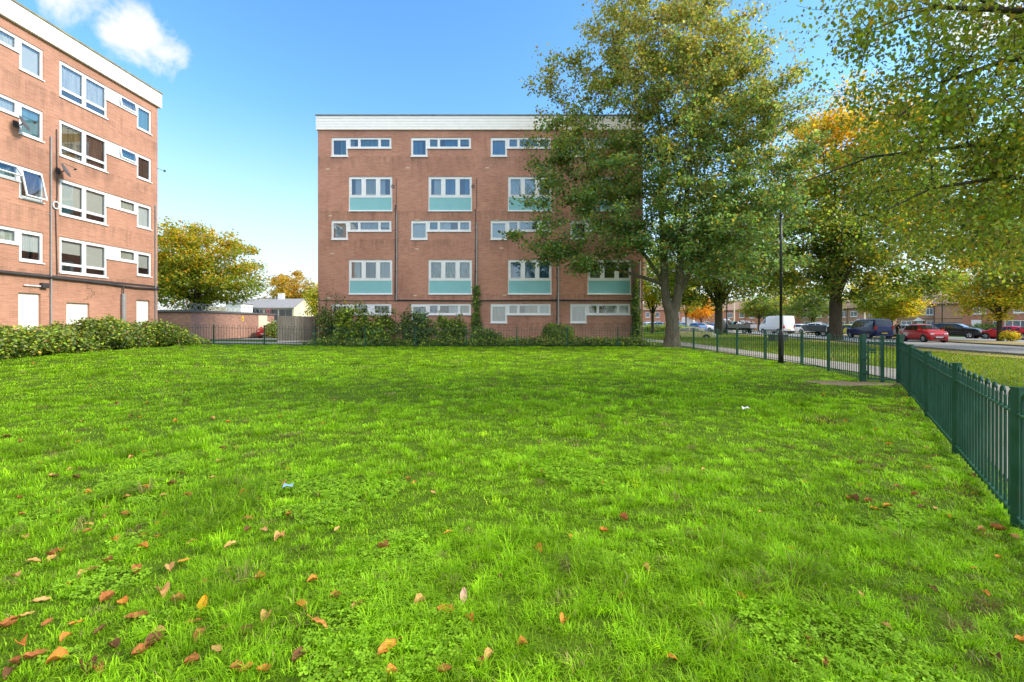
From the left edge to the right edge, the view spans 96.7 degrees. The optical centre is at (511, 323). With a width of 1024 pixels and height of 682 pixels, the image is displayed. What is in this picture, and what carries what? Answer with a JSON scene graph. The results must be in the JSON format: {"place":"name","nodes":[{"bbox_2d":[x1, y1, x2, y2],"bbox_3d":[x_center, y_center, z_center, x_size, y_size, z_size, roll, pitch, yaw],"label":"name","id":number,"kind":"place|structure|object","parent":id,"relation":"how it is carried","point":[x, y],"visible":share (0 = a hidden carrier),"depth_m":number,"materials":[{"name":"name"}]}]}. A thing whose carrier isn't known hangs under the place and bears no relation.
{"place":"outdoors","nodes":[
{"label":"outdoors","id":0,"kind":"place"},
{"bbox_2d":[207,300,252,312],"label":"white house","id":1,"kind":"structure","parent":0,"point":[245,304],"depth_m":66.40,"materials":[{"name":"white paint"}]},
{"bbox_2d":[0,330,1023,681],"bbox_3d":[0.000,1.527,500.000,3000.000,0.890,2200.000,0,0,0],"label":"ground","id":2,"kind":"structure","parent":0,"point":[548,482],"depth_m":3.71,"materials":[{"name":"green plant"}]},
{"bbox_2d":[2,662,18,679],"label":"fallen leaf","id":3,"kind":"object","parent":2,"relation":"on","point":[6,671],"visible":1,"depth_m":1.90,"materials":[{"name":"brown plant"}]},
{"bbox_2d":[23,648,48,658],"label":"fallen leaf","id":4,"kind":"object","parent":2,"relation":"on","point":[31,654],"visible":0.95,"depth_m":2.00,"materials":[{"name":"orange plant"}]},
{"bbox_2d":[0,0,165,329],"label":"apartment block","id":5,"kind":"structure","parent":2,"relation":"on","point":[81,241],"depth_m":20.15,"materials":[{"name":"brick"}]},
{"bbox_2d":[0,225,44,263],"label":"window","id":6,"kind":"structure","parent":5,"relation":"in","point":[26,240],"depth_m":18.21,"materials":[{"name":"white plastic"}]},
{"bbox_2d":[0,160,44,203],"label":"window","id":7,"kind":"structure","parent":5,"relation":"in","point":[31,179],"depth_m":18.33,"materials":[{"name":"white plastic"}]},
{"bbox_2d":[0,94,44,142],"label":"window","id":8,"kind":"structure","parent":5,"relation":"in","point":[6,103],"depth_m":18.30,"materials":[{"name":"white plastic"}]},
{"bbox_2d":[0,27,44,81],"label":"window","id":9,"kind":"structure","parent":5,"relation":"in","point":[28,53],"depth_m":18.30,"materials":[{"name":"white plastic"}]},
{"bbox_2d":[13,115,36,130],"bbox_3d":[-19.152,-7.887,17.900,0.638,0.573,0.489,0,0,21],"label":"satellite dish","id":10,"kind":"object","parent":5,"relation":"attached to","point":[17,124],"visible":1,"depth_m":17.87,"materials":[{"name":"white metal"}]},
{"bbox_2d":[59,237,152,278],"bbox_3d":[-19.391,-2.972,21.914,0.206,1.595,4.820,0,0,2],"label":"window","id":11,"kind":"structure","parent":5,"relation":"in","point":[91,253],"depth_m":21.35,"materials":[{"name":"white plastic"}]},
{"bbox_2d":[59,179,152,230],"bbox_3d":[-19.391,-5.473,21.914,0.206,1.595,4.820,0,0,2],"label":"window","id":12,"kind":"structure","parent":5,"relation":"in","point":[91,199],"depth_m":21.24,"materials":[{"name":"white plastic"}]},
{"bbox_2d":[59,120,152,183],"bbox_3d":[-19.391,-8.002,21.914,0.206,1.595,4.820,0,0,2],"label":"window","id":13,"kind":"structure","parent":5,"relation":"in","point":[91,154],"depth_m":21.12,"materials":[{"name":"white plastic"}]},
{"bbox_2d":[59,61,152,135],"bbox_3d":[-19.391,-10.553,21.914,0.206,1.595,4.820,0,0,2],"label":"window","id":14,"kind":"structure","parent":5,"relation":"in","point":[91,93],"depth_m":21.14,"materials":[{"name":"white plastic"}]},
{"bbox_2d":[79,655,97,673],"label":"fallen leaf","id":15,"kind":"object","parent":2,"relation":"on","point":[94,658],"visible":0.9,"depth_m":1.94,"materials":[{"name":"brown plant"}]},
{"bbox_2d":[0,314,210,359],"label":"bramble bank","id":16,"kind":"structure","parent":2,"relation":"on","point":[93,334],"depth_m":19.38,"materials":[{"name":"green plant"}]},
{"bbox_2d":[99,590,114,602],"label":"fallen leaf","id":17,"kind":"object","parent":2,"relation":"on","point":[103,595],"visible":1,"depth_m":2.40,"materials":[{"name":"orange plant"}]},
{"bbox_2d":[131,641,153,654],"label":"fallen leaf","id":18,"kind":"object","parent":2,"relation":"on","point":[138,647],"visible":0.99,"depth_m":2.02,"materials":[{"name":"orange plant"}]},
{"bbox_2d":[145,630,169,646],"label":"fallen leaf","id":19,"kind":"object","parent":2,"relation":"on","point":[155,637],"visible":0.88,"depth_m":2.08,"materials":[{"name":"brown plant"}]},
{"bbox_2d":[183,652,198,663],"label":"fallen leaf","id":20,"kind":"object","parent":2,"relation":"on","point":[195,656],"visible":0.98,"depth_m":1.96,"materials":[{"name":"plant"}]},
{"bbox_2d":[158,216,274,310],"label":"maple tree","id":21,"kind":"object","parent":2,"relation":"on","point":[182,275],"visible":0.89,"depth_m":44.99,"materials":[{"name":"yellow plant"}]},
{"bbox_2d":[158,303,275,339],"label":"garage block","id":22,"kind":"structure","parent":2,"relation":"on","point":[202,318],"depth_m":39.24,"materials":[{"name":"brick"}]},
{"bbox_2d":[265,319,276,337],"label":"shrub","id":23,"kind":"object","parent":2,"relation":"on","point":[270,326],"visible":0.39,"depth_m":43.65,"materials":[{"name":"green plant"}]},
{"bbox_2d":[243,293,313,320],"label":"bungalow","id":24,"kind":"object","parent":2,"relation":"on","point":[281,305],"visible":0.26,"depth_m":70.97,"materials":[{"name":"white paint"}]},
{"bbox_2d":[256,270,316,314],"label":"beech tree","id":25,"kind":"object","parent":2,"relation":"on","point":[282,282],"visible":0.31,"depth_m":81.51,"materials":[{"name":"yellow plant"}]},
{"bbox_2d":[277,316,316,342],"bbox_3d":[-13.020,0.420,29.382,0.844,1.868,4.378,0,0,25],"label":"board fence","id":26,"kind":"object","parent":2,"relation":"on","point":[289,323],"visible":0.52,"depth_m":28.16,"materials":[{"name":"wood"}]},
{"bbox_2d":[290,647,308,663],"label":"fallen leaf","id":27,"kind":"object","parent":2,"relation":"on","point":[297,652],"visible":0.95,"depth_m":2.00,"materials":[{"name":"brown plant"}]},
{"bbox_2d":[297,282,317,316],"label":"beech tree","id":28,"kind":"object","parent":2,"relation":"on","point":[312,295],"visible":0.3,"depth_m":64.64,"materials":[{"name":"yellow plant"}]},
{"bbox_2d":[311,287,347,340],"bbox_3d":[-10.904,-0.422,27.149,2.062,3.594,1.554,0,0,0],"label":"shrub","id":29,"kind":"object","parent":2,"relation":"on","point":[320,321],"visible":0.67,"depth_m":26.97,"materials":[{"name":"green plant"}]},
{"bbox_2d":[331,301,369,343],"bbox_3d":[-9.369,-0.005,26.557,2.275,2.821,1.697,0,0,0],"label":"shrub","id":30,"kind":"object","parent":2,"relation":"on","point":[346,320],"visible":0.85,"depth_m":26.31,"materials":[{"name":"green plant"}]},
{"bbox_2d":[357,302,396,344],"bbox_3d":[-7.951,0.049,26.764,2.275,2.726,1.703,0,0,-30],"label":"shrub","id":31,"kind":"object","parent":2,"relation":"on","point":[382,321],"visible":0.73,"depth_m":26.54,"materials":[{"name":"green plant"}]},
{"bbox_2d":[302,335,503,345],"bbox_3d":[-6.152,1.024,26.178,11.722,0.788,1.797,0,0,0],"label":"ivy ground cover","id":32,"kind":"object","parent":2,"relation":"on","point":[398,342],"visible":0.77,"depth_m":25.88,"materials":[{"name":"green plant"}]},
{"bbox_2d":[390,304,436,344],"bbox_3d":[-5.728,0.073,26.625,2.896,2.679,1.810,0,0,0],"label":"shrub","id":33,"kind":"object","parent":2,"relation":"on","point":[421,323],"visible":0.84,"depth_m":26.47,"materials":[{"name":"green plant"}]},
{"bbox_2d":[181,325,664,346],"bbox_3d":[-5.225,0.782,24.975,28.013,1.541,0.213,0,0,0],"label":"bow top fence","id":34,"kind":"object","parent":2,"relation":"on","point":[226,342],"visible":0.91,"depth_m":25.04,"materials":[{"name":"metal"}]},
{"bbox_2d":[432,311,468,344],"bbox_3d":[-3.595,0.305,26.726,2.242,2.213,1.711,0,0,0],"label":"shrub","id":35,"kind":"object","parent":2,"relation":"on","point":[445,331],"visible":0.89,"depth_m":26.53,"materials":[{"name":"green plant"}]},
{"bbox_2d":[315,114,646,343],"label":"apartment block","id":36,"kind":"structure","parent":2,"relation":"on","point":[417,211],"depth_m":28.50,"materials":[{"name":"brick"}]},
{"bbox_2d":[332,304,390,319],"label":"window","id":37,"kind":"structure","parent":36,"relation":"in","point":[371,306],"depth_m":28.53,"materials":[{"name":"white plastic"}]},
{"bbox_2d":[331,221,391,239],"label":"window","id":38,"kind":"structure","parent":36,"relation":"in","point":[340,229],"depth_m":28.55,"materials":[{"name":"white plastic"}]},
{"bbox_2d":[331,138,391,156],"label":"window","id":39,"kind":"structure","parent":36,"relation":"in","point":[346,143],"depth_m":28.53,"materials":[{"name":"white plastic"}]},
{"bbox_2d":[348,260,392,294],"bbox_3d":[-8.863,-2.933,28.572,2.785,2.195,0.245,0,0,0],"label":"window","id":40,"kind":"structure","parent":36,"relation":"in","point":[379,282],"depth_m":28.55,"materials":[{"name":"white plastic"}]},
{"bbox_2d":[348,177,392,211],"bbox_3d":[-8.863,-8.143,28.574,2.785,2.195,0.247,0,0,0],"label":"window","id":41,"kind":"structure","parent":36,"relation":"in","point":[370,196],"depth_m":28.55,"materials":[{"name":"white plastic"}]},
{"bbox_2d":[410,221,470,239],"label":"window","id":42,"kind":"structure","parent":36,"relation":"in","point":[419,229],"depth_m":28.64,"materials":[{"name":"white plastic"}]},
{"bbox_2d":[410,138,470,156],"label":"window","id":43,"kind":"structure","parent":36,"relation":"in","point":[416,143],"depth_m":28.53,"materials":[{"name":"white plastic"}]},
{"bbox_2d":[411,304,470,319],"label":"window","id":44,"kind":"structure","parent":36,"relation":"in","point":[465,309],"depth_m":28.53,"materials":[{"name":"white plastic"}]},
{"bbox_2d":[428,260,471,294],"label":"window","id":45,"kind":"structure","parent":36,"relation":"in","point":[445,277],"depth_m":28.55,"materials":[{"name":"white plastic"}]},
{"bbox_2d":[428,177,471,211],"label":"window","id":46,"kind":"structure","parent":36,"relation":"in","point":[446,197],"depth_m":28.55,"materials":[{"name":"white plastic"}]},
{"bbox_2d":[470,285,481,342],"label":"climbing ivy","id":47,"kind":"object","parent":36,"relation":"attached to","point":[475,320],"visible":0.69,"depth_m":28.30,"materials":[{"name":"green plant"}]},
{"bbox_2d":[490,221,550,239],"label":"window","id":48,"kind":"structure","parent":36,"relation":"in","point":[503,226],"depth_m":28.63,"materials":[{"name":"white plastic"}]},
{"bbox_2d":[490,138,550,156],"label":"window","id":49,"kind":"structure","parent":36,"relation":"in","point":[499,146],"depth_m":28.55,"materials":[{"name":"white plastic"}]},
{"bbox_2d":[491,304,550,322],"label":"window","id":50,"kind":"structure","parent":36,"relation":"in","point":[499,312],"depth_m":28.53,"materials":[{"name":"white plastic"}]},
{"bbox_2d":[507,177,550,211],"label":"window","id":51,"kind":"structure","parent":36,"relation":"in","point":[517,186],"depth_m":28.55,"materials":[{"name":"white plastic"}]},
{"bbox_2d":[507,260,551,294],"bbox_3d":[1.109,-2.933,28.573,2.785,2.195,0.246,0,0,0],"label":"window","id":52,"kind":"structure","parent":36,"relation":"in","point":[526,280],"depth_m":28.55,"materials":[{"name":"white plastic"}]},
{"bbox_2d":[570,304,629,322],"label":"window","id":53,"kind":"structure","parent":36,"relation":"in","point":[578,312],"depth_m":28.53,"materials":[{"name":"white plastic"}]},
{"bbox_2d":[570,221,629,239],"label":"window","id":54,"kind":"structure","parent":36,"relation":"in","point":[572,222],"depth_m":28.53,"materials":[{"name":"white plastic"}]},
{"bbox_2d":[587,260,631,294],"bbox_3d":[6.096,-2.933,28.563,2.785,2.195,0.225,0,0,0],"label":"window","id":55,"kind":"structure","parent":36,"relation":"in","point":[620,284],"depth_m":28.55,"materials":[{"name":"white plastic"}]},
{"bbox_2d":[629,277,643,339],"bbox_3d":[7.759,-0.782,28.377,0.932,4.385,0.544,0,0,0],"label":"climbing ivy","id":56,"kind":"object","parent":36,"relation":"attached to","point":[636,315],"visible":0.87,"depth_m":28.30,"materials":[{"name":"green plant"}]},
{"bbox_2d":[468,326,503,341],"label":"shrub","id":57,"kind":"object","parent":2,"relation":"on","point":[480,332],"visible":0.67,"depth_m":26.40,"materials":[{"name":"green plant"}]},
{"bbox_2d":[0,446,1023,681],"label":"clover","id":58,"kind":"object","parent":2,"relation":"on","point":[792,646],"visible":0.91,"depth_m":2.29,"materials":[{"name":"green plant"}]},
{"bbox_2d":[45,646,74,663],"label":"fallen leaf","id":59,"kind":"object","parent":58,"relation":"on","point":[57,652],"visible":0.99,"depth_m":1.98,"materials":[{"name":"orange plant"}]},
{"bbox_2d":[377,636,401,654],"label":"fallen leaf","id":60,"kind":"object","parent":58,"relation":"on","point":[380,648],"visible":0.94,"depth_m":2.03,"materials":[{"name":"plant"}]},
{"bbox_2d":[541,321,575,343],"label":"arching shrub","id":61,"kind":"object","parent":2,"relation":"on","point":[556,331],"visible":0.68,"depth_m":26.66,"materials":[{"name":"green plant"}]},
{"bbox_2d":[480,334,659,345],"bbox_3d":[3.312,0.990,26.447,10.659,0.851,2.123,0,0,0],"label":"ivy ground cover","id":62,"kind":"object","parent":2,"relation":"on","point":[602,341],"visible":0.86,"depth_m":25.98,"materials":[{"name":"green plant"}]},
{"bbox_2d":[643,301,686,322],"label":"terraced house","id":63,"kind":"structure","parent":2,"relation":"on","point":[659,313],"depth_m":126.44,"materials":[{"name":"red brick"}]},
{"bbox_2d":[498,0,835,346],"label":"sycamore tree","id":64,"kind":"object","parent":2,"relation":"on","point":[686,59],"visible":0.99,"depth_m":22.93,"materials":[{"name":"green plant"}]},
{"bbox_2d":[643,250,690,332],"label":"lime tree","id":65,"kind":"object","parent":2,"relation":"on","point":[650,305],"visible":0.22,"depth_m":60.79,"materials":[{"name":"green plant"}]},
{"bbox_2d":[643,323,690,331],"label":"hedge","id":66,"kind":"object","parent":2,"relation":"on","point":[657,329],"visible":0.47,"depth_m":69.83,"materials":[{"name":"green plant"}]},
{"bbox_2d":[672,286,706,326],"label":"lime tree","id":67,"kind":"object","parent":2,"relation":"on","point":[689,309],"visible":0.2,"depth_m":73.73,"materials":[{"name":"green plant"}]},
{"bbox_2d":[679,327,716,337],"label":"hedge","id":68,"kind":"object","parent":2,"relation":"on","point":[689,332],"visible":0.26,"depth_m":44.20,"materials":[{"name":"green plant"}]},
{"bbox_2d":[681,298,723,322],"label":"maple tree","id":69,"kind":"object","parent":2,"relation":"on","point":[706,312],"visible":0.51,"depth_m":91.12,"materials":[{"name":"orange plant"}]},
{"bbox_2d":[686,301,745,323],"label":"terraced house","id":70,"kind":"structure","parent":2,"relation":"on","point":[730,312],"depth_m":123.48,"materials":[{"name":"red brick"}]},
{"bbox_2d":[643,188,805,334],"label":"plane tree","id":71,"kind":"object","parent":2,"relation":"on","point":[719,297],"visible":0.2,"depth_m":55.15,"materials":[{"name":"green plant"}]},
{"bbox_2d":[736,294,783,330],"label":"lime tree","id":72,"kind":"object","parent":2,"relation":"on","point":[752,308],"visible":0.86,"depth_m":87.02,"materials":[{"name":"green plant"}]},
{"bbox_2d":[677,327,858,378],"bbox_3d":[9.103,0.906,17.808,0.888,1.500,13.828,0,0,2],"label":"bow top fence","id":73,"kind":"object","parent":2,"relation":"on","point":[718,332],"visible":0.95,"depth_m":15.26,"materials":[{"name":"green metal"}]},
{"bbox_2d":[746,297,803,329],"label":"terraced house","id":74,"kind":"structure","parent":2,"relation":"on","point":[755,320],"depth_m":120.44,"materials":[{"name":"red brick"}]},
{"bbox_2d":[778,212,783,362],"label":"lamp column","id":75,"kind":"structure","parent":2,"relation":"on","point":[780,346],"depth_m":15.56,"materials":[{"name":"black metal"}]},
{"bbox_2d":[758,271,814,315],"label":"lime tree","id":76,"kind":"object","parent":2,"relation":"on","point":[784,301],"visible":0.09,"depth_m":103.59,"materials":[{"name":"green plant"}]},
{"bbox_2d":[778,284,848,322],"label":"lime tree","id":77,"kind":"object","parent":2,"relation":"on","point":[816,309],"visible":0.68,"depth_m":83.01,"materials":[{"name":"green plant"}]},
{"bbox_2d":[800,300,852,324],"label":"terraced house","id":78,"kind":"structure","parent":2,"relation":"on","point":[822,320],"depth_m":107.55,"materials":[{"name":"brown brick"}]},
{"bbox_2d":[643,332,1023,385],"bbox_3d":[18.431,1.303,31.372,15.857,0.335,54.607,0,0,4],"label":"verge grass","id":79,"kind":"structure","parent":2,"relation":"on","point":[1013,365],"depth_m":19.34,"materials":[{"name":"green plant"}]},
{"bbox_2d":[801,380,900,385],"bbox_3d":[7.859,1.374,10.514,2.189,0.016,1.017,0,0,25],"label":"earth patch","id":80,"kind":"object","parent":2,"relation":"on","point":[844,383],"visible":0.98,"depth_m":10.54,"materials":[{"name":"brown soil"}]},
{"bbox_2d":[725,69,984,339],"bbox_3d":[28.651,-9.565,39.900,16.852,22.596,17.551,0,0,-42],"label":"plane tree","id":81,"kind":"object","parent":2,"relation":"on","point":[837,269],"visible":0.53,"depth_m":37.95,"materials":[{"name":"green plant"}]},
{"bbox_2d":[707,330,1023,355],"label":"kerb","id":82,"kind":"structure","parent":2,"relation":"on","point":[1005,353],"depth_m":29.51,"materials":[{"name":"concrete"}]},
{"bbox_2d":[844,304,896,325],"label":"terraced house","id":83,"kind":"structure","parent":2,"relation":"on","point":[852,314],"depth_m":102.42,"materials":[{"name":"brown brick"}]},
{"bbox_2d":[752,331,1023,344],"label":"verge","id":84,"kind":"structure","parent":2,"relation":"on","point":[997,342],"depth_m":39.68,"materials":[{"name":"green plant"}]},
{"bbox_2d":[850,282,935,322],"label":"maple tree","id":85,"kind":"object","parent":2,"relation":"on","point":[894,307],"visible":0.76,"depth_m":50.57,"materials":[{"name":"yellow plant"}]},
{"bbox_2d":[768,0,1023,286],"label":"birch tree","id":86,"kind":"object","parent":2,"relation":"on","point":[953,111],"visible":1,"depth_m":9.04,"materials":[{"name":"green plant"}]},
{"bbox_2d":[897,288,945,324],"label":"terraced house","id":87,"kind":"structure","parent":2,"relation":"on","point":[927,317],"depth_m":84.08,"materials":[{"name":"brown brick"}]},
{"bbox_2d":[932,290,972,323],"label":"terraced house","id":88,"kind":"structure","parent":2,"relation":"on","point":[951,318],"depth_m":79.18,"materials":[{"name":"brown brick"}]},
{"bbox_2d":[884,110,1023,296],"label":"lime tree","id":89,"kind":"object","parent":2,"relation":"on","point":[1016,283],"visible":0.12,"depth_m":29.00,"materials":[{"name":"green plant"}]},
{"bbox_2d":[899,341,1023,530],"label":"bow top fence","id":90,"kind":"object","parent":2,"relation":"on","point":[966,414],"visible":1,"depth_m":4.29,"materials":[{"name":"green metal"}]},
{"bbox_2d":[859,334,903,382],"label":"metal gate","id":91,"kind":"structure","parent":90,"relation":"attached to","point":[863,357],"depth_m":10.74,"materials":[{"name":"green metal"}]},
{"bbox_2d":[930,249,1023,340],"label":"maple tree","id":92,"kind":"object","parent":2,"relation":"on","point":[995,301],"visible":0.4,"depth_m":42.73,"materials":[{"name":"yellow plant"}]},
{"bbox_2d":[959,294,1001,328],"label":"terraced house","id":93,"kind":"structure","parent":2,"relation":"on","point":[972,319],"depth_m":67.73,"materials":[{"name":"red brick"}]},
{"bbox_2d":[970,322,996,329],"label":"shrub","id":94,"kind":"object","parent":2,"relation":"on","point":[984,326],"visible":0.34,"depth_m":61.65,"materials":[{"name":"green plant"}]},
{"bbox_2d":[998,330,1021,340],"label":"shrub","id":95,"kind":"object","parent":2,"relation":"on","point":[1010,336],"visible":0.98,"depth_m":42.22,"materials":[{"name":"yellow plant"}]},
{"bbox_2d":[1002,307,1023,326],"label":"terraced house","id":96,"kind":"structure","parent":2,"relation":"on","point":[1018,320],"depth_m":59.34,"materials":[{"name":"red brick"}]},
{"bbox_2d":[1005,320,1023,326],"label":"window","id":97,"kind":"structure","parent":96,"relation":"in","point":[1016,322],"depth_m":59.34,"materials":[{"name":"white plastic"}]},
{"bbox_2d":[16,0,1023,309],"label":"sky","id":98,"kind":"structure","parent":0,"point":[243,84],"materials":[{"name":"blue"}]},
{"bbox_2d":[643,338,1009,478],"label":"path","id":99,"kind":"structure","parent":0,"point":[893,370],"depth_m":15.15,"materials":[{"name":"grey concrete"}]},
{"bbox_2d":[712,331,1023,352],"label":"road","id":100,"kind":"structure","parent":0,"point":[996,348],"depth_m":31.16,"materials":[{"name":"grey asphalt"}]},
{"bbox_2d":[723,319,756,332],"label":"flatbed truck","id":101,"kind":"object","parent":100,"relation":"on","point":[747,327],"visible":0.52,"depth_m":64.72,"materials":[{"name":"silver paint"}]},
{"bbox_2d":[759,316,794,333],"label":"panel van","id":102,"kind":"object","parent":100,"relation":"on","point":[769,323],"visible":0.89,"depth_m":66.53,"materials":[{"name":"white paint"}]},
{"bbox_2d":[800,325,845,335],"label":"car","id":103,"kind":"object","parent":100,"relation":"on","point":[822,330],"visible":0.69,"depth_m":51.45,"materials":[{"name":"grey metal"}]},
{"bbox_2d":[846,319,893,338],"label":"campervan","id":104,"kind":"object","parent":100,"relation":"on","point":[870,328],"visible":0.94,"depth_m":45.16,"materials":[{"name":"blue paint"}]},
{"bbox_2d":[851,320,873,326],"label":"side window","id":105,"kind":"structure","parent":104,"relation":"in","point":[857,323],"depth_m":46.67,"materials":[{"name":"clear glass"}]},
{"bbox_2d":[900,324,947,342],"bbox_3d":[34.368,0.750,38.004,1.919,1.510,3.502,0,0,9],"label":"hatchback","id":106,"kind":"object","parent":100,"relation":"on","point":[923,332],"visible":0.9,"depth_m":37.26,"materials":[{"name":"red paint"}]},
{"bbox_2d":[728,330,1023,342],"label":"service road","id":107,"kind":"structure","parent":0,"point":[979,339],"depth_m":47.68,"materials":[{"name":"grey asphalt"}]},
{"bbox_2d":[932,323,984,338],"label":"car","id":108,"kind":"object","parent":107,"relation":"on","point":[954,329],"visible":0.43,"depth_m":52.06,"materials":[{"name":"black paint"}]},
{"bbox_2d":[976,326,1023,339],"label":"saloon","id":109,"kind":"object","parent":107,"relation":"on","point":[990,333],"visible":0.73,"depth_m":49.71,"materials":[{"name":"red paint"}]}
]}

